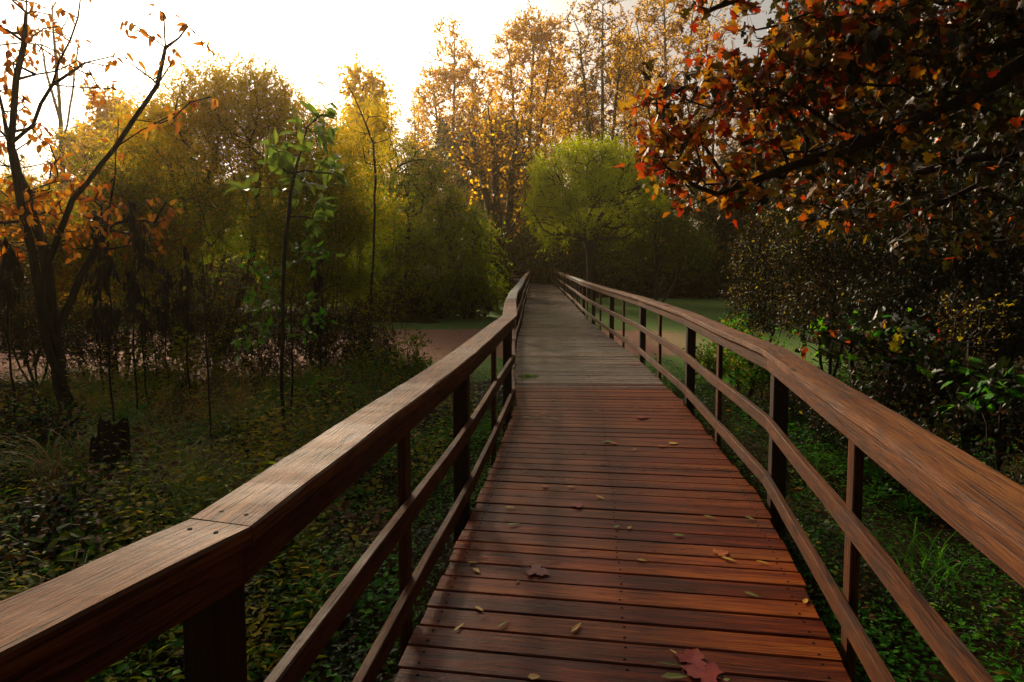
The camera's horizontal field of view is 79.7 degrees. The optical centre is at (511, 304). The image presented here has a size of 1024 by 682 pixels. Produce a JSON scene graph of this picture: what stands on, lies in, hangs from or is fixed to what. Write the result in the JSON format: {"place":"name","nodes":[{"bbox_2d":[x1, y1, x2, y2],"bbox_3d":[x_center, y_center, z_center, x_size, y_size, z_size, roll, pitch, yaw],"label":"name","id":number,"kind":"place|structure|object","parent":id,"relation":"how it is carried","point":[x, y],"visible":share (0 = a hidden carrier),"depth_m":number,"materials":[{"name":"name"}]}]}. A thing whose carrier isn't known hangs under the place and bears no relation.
{"place":"outdoors","nodes":[
{"label":"outdoors","id":0,"kind":"place"},
{"bbox_2d":[0,297,848,385],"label":"water","id":1,"kind":"structure","parent":0,"point":[444,339],"depth_m":20.33,"materials":[{"name":"brown liquid"}]},
{"bbox_2d":[0,0,941,249],"label":"sky","id":2,"kind":"structure","parent":0,"point":[399,33],"materials":[{"name":"white"}]},
{"bbox_2d":[0,257,1023,681],"bbox_3d":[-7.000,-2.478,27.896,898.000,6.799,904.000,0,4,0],"label":"ground","id":3,"kind":"structure","parent":0,"point":[726,417],"depth_m":5.04,"materials":[{"name":"green plant"}]},
{"bbox_2d":[0,237,23,413],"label":"withered stalk","id":4,"kind":"object","parent":3,"relation":"on","point":[9,261],"visible":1,"depth_m":7.01,"materials":[{"name":"brown plant"}]},
{"bbox_2d":[0,248,57,330],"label":"bush","id":5,"kind":"object","parent":3,"relation":"on","point":[24,298],"visible":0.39,"depth_m":8.91,"materials":[{"name":"brown plant"}]},
{"bbox_2d":[0,224,86,386],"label":"cane thicket","id":6,"kind":"object","parent":3,"relation":"on","point":[40,350],"visible":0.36,"depth_m":10.05,"materials":[{"name":"brown plant"}]},
{"bbox_2d":[0,381,96,468],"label":"bush","id":7,"kind":"object","parent":3,"relation":"on","point":[38,421],"visible":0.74,"depth_m":6.22,"materials":[{"name":"green plant"}]},
{"bbox_2d":[0,262,105,389],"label":"bush","id":8,"kind":"object","parent":3,"relation":"on","point":[17,338],"visible":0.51,"depth_m":10.47,"materials":[{"name":"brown plant"}]},
{"bbox_2d":[27,0,88,188],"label":"bare tree","id":9,"kind":"object","parent":3,"relation":"on","point":[58,108],"visible":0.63,"depth_m":32.29,"materials":[{"name":"brown plant"}]},
{"bbox_2d":[0,154,123,365],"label":"willow","id":10,"kind":"object","parent":3,"relation":"on","point":[61,272],"visible":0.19,"depth_m":13.53,"materials":[{"name":"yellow plant"}]},
{"bbox_2d":[0,464,125,592],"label":"bush","id":11,"kind":"object","parent":3,"relation":"on","point":[41,516],"visible":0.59,"depth_m":4.04,"materials":[{"name":"green plant"}]},
{"bbox_2d":[0,121,125,243],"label":"poplar","id":12,"kind":"object","parent":3,"relation":"on","point":[72,136],"visible":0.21,"depth_m":29.12,"materials":[{"name":"yellow plant"}]},
{"bbox_2d":[82,209,108,409],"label":"withered stalk","id":13,"kind":"object","parent":3,"relation":"on","point":[95,287],"visible":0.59,"depth_m":8.77,"materials":[{"name":"brown plant"}]},
{"bbox_2d":[92,241,121,425],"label":"withered stalk","id":14,"kind":"object","parent":3,"relation":"on","point":[107,270],"visible":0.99,"depth_m":7.21,"materials":[{"name":"brown plant"}]},
{"bbox_2d":[0,0,217,423],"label":"leaning tree","id":15,"kind":"object","parent":3,"relation":"on","point":[26,206],"visible":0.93,"depth_m":7.89,"materials":[{"name":"orange plant"}]},
{"bbox_2d":[88,416,133,491],"bbox_3d":[-3.672,1.361,5.613,0.415,0.782,0.426,0,4,0],"label":"broken stump","id":16,"kind":"object","parent":3,"relation":"on","point":[120,428],"visible":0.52,"depth_m":5.49,"materials":[{"name":"brown wood"}]},
{"bbox_2d":[46,76,182,193],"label":"poplar","id":17,"kind":"object","parent":3,"relation":"on","point":[99,113],"visible":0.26,"depth_m":40.13,"materials":[{"name":"yellow plant"}]},
{"bbox_2d":[3,144,226,364],"bbox_3d":[-8.668,-0.889,13.808,4.234,5.660,3.740,0,4,0],"label":"willow","id":18,"kind":"object","parent":3,"relation":"on","point":[125,192],"visible":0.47,"depth_m":13.47,"materials":[{"name":"green plant"}]},
{"bbox_2d":[47,463,191,546],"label":"bush","id":19,"kind":"object","parent":3,"relation":"on","point":[145,498],"visible":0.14,"depth_m":4.70,"materials":[{"name":"green plant"}]},
{"bbox_2d":[63,283,179,387],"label":"bush","id":20,"kind":"object","parent":3,"relation":"on","point":[116,342],"visible":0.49,"depth_m":11.06,"materials":[{"name":"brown plant"}]},
{"bbox_2d":[38,116,207,216],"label":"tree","id":21,"kind":"object","parent":3,"relation":"on","point":[74,126],"visible":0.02,"depth_m":72.16,"materials":[{"name":"orange plant"}]},
{"bbox_2d":[123,199,148,423],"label":"withered stalk","id":22,"kind":"object","parent":3,"relation":"on","point":[133,287],"visible":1,"depth_m":7.59,"materials":[{"name":"brown plant"}]},
{"bbox_2d":[127,221,160,417],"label":"withered stalk","id":23,"kind":"object","parent":3,"relation":"on","point":[144,324],"visible":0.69,"depth_m":8.22,"materials":[{"name":"brown plant"}]},
{"bbox_2d":[120,214,198,393],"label":"cane thicket","id":24,"kind":"object","parent":3,"relation":"on","point":[160,335],"visible":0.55,"depth_m":10.38,"materials":[{"name":"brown plant"}]},
{"bbox_2d":[150,265,173,399],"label":"withered stalk","id":25,"kind":"object","parent":3,"relation":"on","point":[163,324],"visible":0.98,"depth_m":9.40,"materials":[{"name":"brown plant"}]},
{"bbox_2d":[170,246,197,402],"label":"withered stalk","id":26,"kind":"object","parent":3,"relation":"on","point":[183,303],"visible":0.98,"depth_m":8.60,"materials":[{"name":"brown plant"}]},
{"bbox_2d":[134,265,234,381],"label":"bush","id":27,"kind":"object","parent":3,"relation":"on","point":[182,319],"visible":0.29,"depth_m":11.90,"materials":[{"name":"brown plant"}]},
{"bbox_2d":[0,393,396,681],"bbox_3d":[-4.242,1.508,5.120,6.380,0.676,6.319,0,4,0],"label":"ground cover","id":28,"kind":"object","parent":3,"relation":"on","point":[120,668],"visible":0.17,"depth_m":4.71,"materials":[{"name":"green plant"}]},
{"bbox_2d":[183,245,222,458],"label":"sapling","id":29,"kind":"object","parent":3,"relation":"on","point":[206,345],"visible":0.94,"depth_m":6.55,"materials":[{"name":"brown plant"}]},
{"bbox_2d":[0,351,419,681],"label":"grass","id":30,"kind":"structure","parent":3,"relation":"on","point":[46,467],"depth_m":6.82,"materials":[{"name":"green plant"}]},
{"bbox_2d":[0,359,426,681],"bbox_3d":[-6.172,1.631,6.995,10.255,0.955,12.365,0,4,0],"label":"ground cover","id":31,"kind":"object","parent":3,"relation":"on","point":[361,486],"visible":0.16,"depth_m":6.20,"materials":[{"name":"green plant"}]},
{"bbox_2d":[160,208,268,380],"bbox_3d":[-5.152,-0.115,10.800,1.968,3.220,1.387,0,4,0],"label":"cane thicket","id":32,"kind":"object","parent":3,"relation":"on","point":[220,320],"visible":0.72,"depth_m":10.80,"materials":[{"name":"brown plant"}]},
{"bbox_2d":[85,23,375,346],"bbox_3d":[-7.458,-2.781,16.515,7.594,9.120,5.797,0,4,0],"label":"willow","id":33,"kind":"object","parent":3,"relation":"on","point":[222,130],"visible":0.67,"depth_m":15.60,"materials":[{"name":"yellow plant"}]},
{"bbox_2d":[181,407,299,470],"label":"bush","id":34,"kind":"object","parent":3,"relation":"on","point":[236,432],"visible":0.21,"depth_m":6.67,"materials":[{"name":"green plant"}]},
{"bbox_2d":[191,286,314,377],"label":"bush","id":35,"kind":"object","parent":3,"relation":"on","point":[247,331],"visible":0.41,"depth_m":11.47,"materials":[{"name":"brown plant"}]},
{"bbox_2d":[205,206,302,375],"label":"bush","id":36,"kind":"object","parent":3,"relation":"on","point":[257,331],"visible":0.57,"depth_m":11.23,"materials":[{"name":"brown plant"}]},
{"bbox_2d":[0,321,515,681],"bbox_3d":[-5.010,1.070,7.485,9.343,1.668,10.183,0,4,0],"label":"ground cover","id":37,"kind":"object","parent":3,"relation":"on","point":[32,580],"visible":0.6,"depth_m":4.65,"materials":[{"name":"green plant"}]},
{"bbox_2d":[215,433,303,487],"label":"bush","id":38,"kind":"object","parent":3,"relation":"on","point":[278,451],"visible":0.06,"depth_m":5.58,"materials":[{"name":"green plant"}]},
{"bbox_2d":[150,226,377,313],"bbox_3d":[-10.975,-1.990,27.408,10.495,5.312,5.275,0,4,0],"label":"bush","id":39,"kind":"object","parent":3,"relation":"on","point":[233,283],"visible":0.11,"depth_m":26.20,"materials":[{"name":"green plant"}]},
{"bbox_2d":[223,101,347,441],"bbox_3d":[-2.512,-0.297,7.178,1.280,4.140,1.006,0,4,0],"label":"sapling","id":40,"kind":"object","parent":3,"relation":"on","point":[285,162],"visible":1,"depth_m":7.04,"materials":[{"name":"green plant"}]},
{"bbox_2d":[230,224,344,436],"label":"sapling","id":41,"kind":"object","parent":3,"relation":"on","point":[266,278],"visible":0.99,"depth_m":7.31,"materials":[{"name":"green plant"}]},
{"bbox_2d":[269,205,361,376],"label":"cane thicket","id":42,"kind":"object","parent":3,"relation":"on","point":[327,322],"visible":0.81,"depth_m":11.17,"materials":[{"name":"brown plant"}]},
{"bbox_2d":[310,254,324,376],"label":"withered stalk","id":43,"kind":"object","parent":3,"relation":"on","point":[319,285],"visible":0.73,"depth_m":10.49,"materials":[{"name":"brown plant"}]},
{"bbox_2d":[276,365,366,430],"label":"bush","id":44,"kind":"object","parent":3,"relation":"on","point":[323,391],"visible":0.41,"depth_m":8.25,"materials":[{"name":"green plant"}]},
{"bbox_2d":[244,125,403,358],"bbox_3d":[-4.448,-1.263,14.724,3.824,6.277,3.686,-3,5,-40],"label":"willow","id":45,"kind":"object","parent":3,"relation":"on","point":[357,218],"visible":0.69,"depth_m":14.31,"materials":[{"name":"green plant"}]},
{"bbox_2d":[276,282,373,378],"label":"bush","id":46,"kind":"object","parent":3,"relation":"on","point":[323,345],"visible":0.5,"depth_m":11.67,"materials":[{"name":"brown plant"}]},
{"bbox_2d":[279,26,420,337],"bbox_3d":[-3.357,-1.903,12.647,2.517,7.299,2.283,-2,4,-26],"label":"sapling","id":47,"kind":"object","parent":3,"relation":"on","point":[375,182],"visible":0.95,"depth_m":12.80,"materials":[{"name":"yellow plant"}]},
{"bbox_2d":[302,87,422,334],"bbox_3d":[-5.275,-2.824,19.865,5.133,8.695,4.285,-2,4,-28],"label":"willow","id":48,"kind":"object","parent":3,"relation":"on","point":[380,122],"visible":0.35,"depth_m":19.88,"materials":[{"name":"yellow plant"}]},
{"bbox_2d":[330,53,403,255],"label":"poplar","id":49,"kind":"object","parent":3,"relation":"on","point":[371,81],"visible":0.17,"depth_m":38.40,"materials":[{"name":"yellow plant"}]},
{"bbox_2d":[328,333,411,397],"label":"bush","id":50,"kind":"object","parent":3,"relation":"on","point":[398,375],"visible":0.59,"depth_m":9.65,"materials":[{"name":"green plant"}]},
{"bbox_2d":[333,296,412,376],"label":"bush","id":51,"kind":"object","parent":3,"relation":"on","point":[369,333],"visible":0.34,"depth_m":11.93,"materials":[{"name":"green plant"}]},
{"bbox_2d":[329,206,428,363],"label":"bush","id":52,"kind":"object","parent":3,"relation":"on","point":[389,301],"visible":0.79,"depth_m":11.79,"materials":[{"name":"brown plant"}]},
{"bbox_2d":[325,124,466,320],"bbox_3d":[-5.138,-2.824,25.773,6.268,9.741,6.341,0,4,0],"label":"willow","id":53,"kind":"object","parent":3,"relation":"on","point":[407,261],"visible":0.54,"depth_m":24.92,"materials":[{"name":"green plant"}]},
{"bbox_2d":[376,323,434,381],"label":"bush","id":54,"kind":"object","parent":3,"relation":"on","point":[416,365],"visible":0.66,"depth_m":10.79,"materials":[{"name":"green plant"}]},
{"bbox_2d":[398,93,430,176],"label":"poplar","id":55,"kind":"object","parent":3,"relation":"on","point":[408,121],"visible":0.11,"depth_m":81.60,"materials":[{"name":"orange plant"}]},
{"bbox_2d":[368,186,463,267],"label":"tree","id":56,"kind":"object","parent":3,"relation":"on","point":[431,219],"visible":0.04,"depth_m":46.53,"materials":[{"name":"green plant"}]},
{"bbox_2d":[351,265,501,318],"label":"bush","id":57,"kind":"object","parent":3,"relation":"on","point":[416,301],"visible":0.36,"depth_m":26.06,"materials":[{"name":"green plant"}]},
{"bbox_2d":[383,154,514,322],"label":"willow","id":58,"kind":"object","parent":3,"relation":"on","point":[477,268],"visible":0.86,"depth_m":25.32,"materials":[{"name":"green plant"}]},
{"bbox_2d":[370,107,531,251],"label":"tree","id":59,"kind":"object","parent":3,"relation":"on","point":[445,143],"visible":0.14,"depth_m":62.21,"materials":[{"name":"orange plant"}]},
{"bbox_2d":[407,10,501,271],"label":"poplar","id":60,"kind":"object","parent":3,"relation":"on","point":[452,75],"visible":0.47,"depth_m":62.11,"materials":[{"name":"yellow plant"}]},
{"bbox_2d":[458,218,519,310],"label":"bush","id":61,"kind":"object","parent":3,"relation":"on","point":[502,271],"visible":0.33,"depth_m":30.91,"materials":[{"name":"green plant"}]},
{"bbox_2d":[439,98,549,259],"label":"dark trunked tree","id":62,"kind":"object","parent":3,"relation":"on","point":[492,203],"visible":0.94,"depth_m":40.32,"materials":[{"name":"yellow plant"}]},
{"bbox_2d":[0,271,1023,681],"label":"boardwalk","id":63,"kind":"structure","parent":3,"relation":"on","point":[682,589],"depth_m":2.86,"materials":[{"name":"brown wood"}]},
{"bbox_2d":[675,648,707,670],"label":"fallen leaf","id":64,"kind":"object","parent":63,"relation":"on","point":[692,656],"visible":1,"depth_m":2.57,"materials":[{"name":"red plant"}]},
{"bbox_2d":[681,662,725,681],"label":"fallen leaf","id":65,"kind":"object","parent":63,"relation":"on","point":[709,672],"visible":1,"depth_m":2.48,"materials":[{"name":"red plant"}]},
{"bbox_2d":[485,0,574,224],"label":"poplar","id":66,"kind":"object","parent":3,"relation":"on","point":[536,36],"visible":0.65,"depth_m":66.00,"materials":[{"name":"yellow plant"}]},
{"bbox_2d":[505,213,558,264],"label":"bush","id":67,"kind":"object","parent":3,"relation":"on","point":[514,243],"visible":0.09,"depth_m":55.99,"materials":[{"name":"green plant"}]},
{"bbox_2d":[490,208,581,283],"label":"bush","id":68,"kind":"object","parent":3,"relation":"on","point":[523,244],"visible":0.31,"depth_m":55.12,"materials":[{"name":"green plant"}]},
{"bbox_2d":[518,52,576,185],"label":"poplar","id":69,"kind":"object","parent":3,"relation":"on","point":[551,125],"visible":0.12,"depth_m":82.66,"materials":[{"name":"orange plant"}]},
{"bbox_2d":[521,246,611,289],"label":"bush","id":70,"kind":"object","parent":3,"relation":"on","point":[558,263],"visible":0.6,"depth_m":49.01,"materials":[{"name":"green plant"}]},
{"bbox_2d":[554,78,608,205],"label":"poplar","id":71,"kind":"object","parent":3,"relation":"on","point":[573,100],"visible":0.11,"depth_m":87.89,"materials":[{"name":"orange plant"}]},
{"bbox_2d":[545,0,645,221],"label":"poplar","id":72,"kind":"object","parent":3,"relation":"on","point":[589,121],"visible":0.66,"depth_m":69.92,"materials":[{"name":"yellow plant"}]},
{"bbox_2d":[512,126,689,299],"bbox_3d":[5.169,-5.152,36.496,10.830,11.108,6.314,0,4,0],"label":"round willow","id":73,"kind":"object","parent":3,"relation":"on","point":[550,187],"visible":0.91,"depth_m":36.08,"materials":[{"name":"green plant"}]},
{"bbox_2d":[563,193,647,287],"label":"bush","id":74,"kind":"object","parent":3,"relation":"on","point":[575,246],"visible":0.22,"depth_m":48.69,"materials":[{"name":"green plant"}]},
{"bbox_2d":[548,136,684,227],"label":"bush","id":75,"kind":"object","parent":3,"relation":"on","point":[656,178],"visible":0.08,"depth_m":62.38,"materials":[{"name":"green plant"}]},
{"bbox_2d":[605,29,661,201],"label":"poplar","id":76,"kind":"object","parent":3,"relation":"on","point":[627,57],"visible":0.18,"depth_m":88.86,"materials":[{"name":"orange plant"}]},
{"bbox_2d":[590,194,721,302],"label":"willow","id":77,"kind":"object","parent":3,"relation":"on","point":[674,236],"visible":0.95,"depth_m":35.48,"materials":[{"name":"green plant"}]},
{"bbox_2d":[594,0,741,278],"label":"poplar","id":78,"kind":"object","parent":3,"relation":"on","point":[673,26],"visible":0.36,"depth_m":73.73,"materials":[{"name":"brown plant"}]},
{"bbox_2d":[658,181,742,251],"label":"bush","id":79,"kind":"object","parent":3,"relation":"on","point":[693,198],"visible":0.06,"depth_m":72.42,"materials":[{"name":"green plant"}]},
{"bbox_2d":[666,230,770,298],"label":"bush","id":80,"kind":"object","parent":3,"relation":"on","point":[712,282],"visible":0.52,"depth_m":40.91,"materials":[{"name":"green plant"}]},
{"bbox_2d":[683,49,753,243],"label":"poplar","id":81,"kind":"object","parent":3,"relation":"on","point":[722,154],"visible":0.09,"depth_m":78.33,"materials":[{"name":"orange plant"}]},
{"bbox_2d":[677,305,805,404],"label":"bush","id":82,"kind":"object","parent":3,"relation":"on","point":[730,360],"visible":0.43,"depth_m":8.93,"materials":[{"name":"green plant"}]},
{"bbox_2d":[711,96,796,256],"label":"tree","id":83,"kind":"object","parent":3,"relation":"on","point":[728,160],"depth_m":66.05,"materials":[{"name":"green plant"}]},
{"bbox_2d":[694,172,851,299],"bbox_3d":[16.964,-4.581,39.591,9.997,9.261,6.116,4,5,44],"label":"bush","id":84,"kind":"object","parent":3,"relation":"on","point":[720,228],"visible":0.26,"depth_m":39.77,"materials":[{"name":"green plant"}]},
{"bbox_2d":[714,169,837,377],"bbox_3d":[4.980,-0.516,11.512,2.321,4.130,2.043,0,4,0],"label":"bush","id":85,"kind":"object","parent":3,"relation":"on","point":[767,223],"visible":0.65,"depth_m":11.38,"materials":[{"name":"green plant"}]},
{"bbox_2d":[750,359,832,431],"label":"bush","id":86,"kind":"object","parent":3,"relation":"on","point":[797,398],"visible":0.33,"depth_m":7.87,"materials":[{"name":"green plant"}]},
{"bbox_2d":[606,0,1023,271],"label":"red maple","id":87,"kind":"object","parent":3,"relation":"on","point":[959,32],"visible":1,"depth_m":5.03,"materials":[{"name":"brown plant"}]},
{"bbox_2d":[643,349,1023,681],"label":"ground cover","id":88,"kind":"object","parent":3,"relation":"on","point":[988,604],"visible":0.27,"depth_m":4.03,"materials":[{"name":"green plant"}]},
{"bbox_2d":[760,162,912,376],"bbox_3d":[5.603,-0.451,10.077,3.017,4.100,2.139,-1,4,-19],"label":"bush","id":89,"kind":"object","parent":3,"relation":"on","point":[812,301],"visible":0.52,"depth_m":9.89,"materials":[{"name":"green plant"}]},
{"bbox_2d":[788,375,895,464],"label":"bush","id":90,"kind":"object","parent":3,"relation":"on","point":[819,428],"visible":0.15,"depth_m":6.60,"materials":[{"name":"green plant"}]},
{"bbox_2d":[801,202,882,292],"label":"bush","id":91,"kind":"object","parent":3,"relation":"on","point":[836,255],"visible":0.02,"depth_m":35.80,"materials":[{"name":"green plant"}]},
{"bbox_2d":[721,415,1023,681],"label":"grass","id":92,"kind":"structure","parent":3,"relation":"on","point":[940,554],"depth_m":4.24,"materials":[{"name":"green plant"}]},
{"bbox_2d":[749,0,1023,343],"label":"dark tree","id":93,"kind":"object","parent":3,"relation":"on","point":[859,103],"visible":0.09,"depth_m":14.31,"materials":[{"name":"brown plant"}]},
{"bbox_2d":[791,305,982,454],"bbox_3d":[4.001,0.868,6.498,1.257,1.755,1.777,-3,5,-36],"label":"bush","id":94,"kind":"object","parent":3,"relation":"on","point":[880,335],"visible":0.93,"depth_m":6.40,"materials":[{"name":"green plant"}]},
{"bbox_2d":[797,278,980,378],"bbox_3d":[7.326,0.580,11.928,3.485,2.352,2.476,-1,4,-21],"label":"bush","id":95,"kind":"object","parent":3,"relation":"on","point":[847,348],"visible":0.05,"depth_m":11.68,"materials":[{"name":"green plant"}]},
{"bbox_2d":[827,160,1017,389],"bbox_3d":[5.953,-0.293,9.004,3.183,3.768,2.342,-2,5,-33],"label":"bush","id":96,"kind":"object","parent":3,"relation":"on","point":[900,293],"visible":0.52,"depth_m":8.58,"materials":[{"name":"green plant"}]},
{"bbox_2d":[838,341,1023,482],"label":"bush","id":97,"kind":"object","parent":3,"relation":"on","point":[970,421],"visible":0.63,"depth_m":5.68,"materials":[{"name":"green plant"}]},
{"bbox_2d":[843,107,1023,300],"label":"bush","id":98,"kind":"object","parent":3,"relation":"on","point":[910,272],"visible":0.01,"depth_m":27.54,"materials":[{"name":"green plant"}]},
{"bbox_2d":[864,409,1007,518],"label":"bush","id":99,"kind":"object","parent":3,"relation":"on","point":[947,432],"visible":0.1,"depth_m":5.31,"materials":[{"name":"green plant"}]},
{"bbox_2d":[906,283,1023,391],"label":"bush","id":100,"kind":"object","parent":3,"relation":"on","point":[991,360],"visible":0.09,"depth_m":10.72,"materials":[{"name":"green plant"}]},
{"bbox_2d":[908,159,1023,379],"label":"bush","id":101,"kind":"object","parent":3,"relation":"on","point":[1010,257],"visible":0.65,"depth_m":7.75,"materials":[{"name":"green plant"}]},
{"bbox_2d":[916,280,1020,432],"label":"bush","id":102,"kind":"object","parent":3,"relation":"on","point":[970,339],"visible":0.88,"depth_m":6.78,"materials":[{"name":"green plant"}]},
{"bbox_2d":[913,439,1023,571],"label":"bush","id":103,"kind":"object","parent":3,"relation":"on","point":[1019,481],"visible":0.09,"depth_m":4.42,"materials":[{"name":"green plant"}]},
{"bbox_2d":[931,355,1023,469],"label":"bush","id":104,"kind":"object","parent":3,"relation":"on","point":[1007,396],"visible":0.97,"depth_m":4.99,"materials":[{"name":"green plant"}]},
{"bbox_2d":[948,0,1023,193],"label":"dark tree","id":105,"kind":"object","parent":3,"relation":"on","point":[1021,111],"visible":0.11,"depth_m":7.03,"materials":[{"name":"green plant"}]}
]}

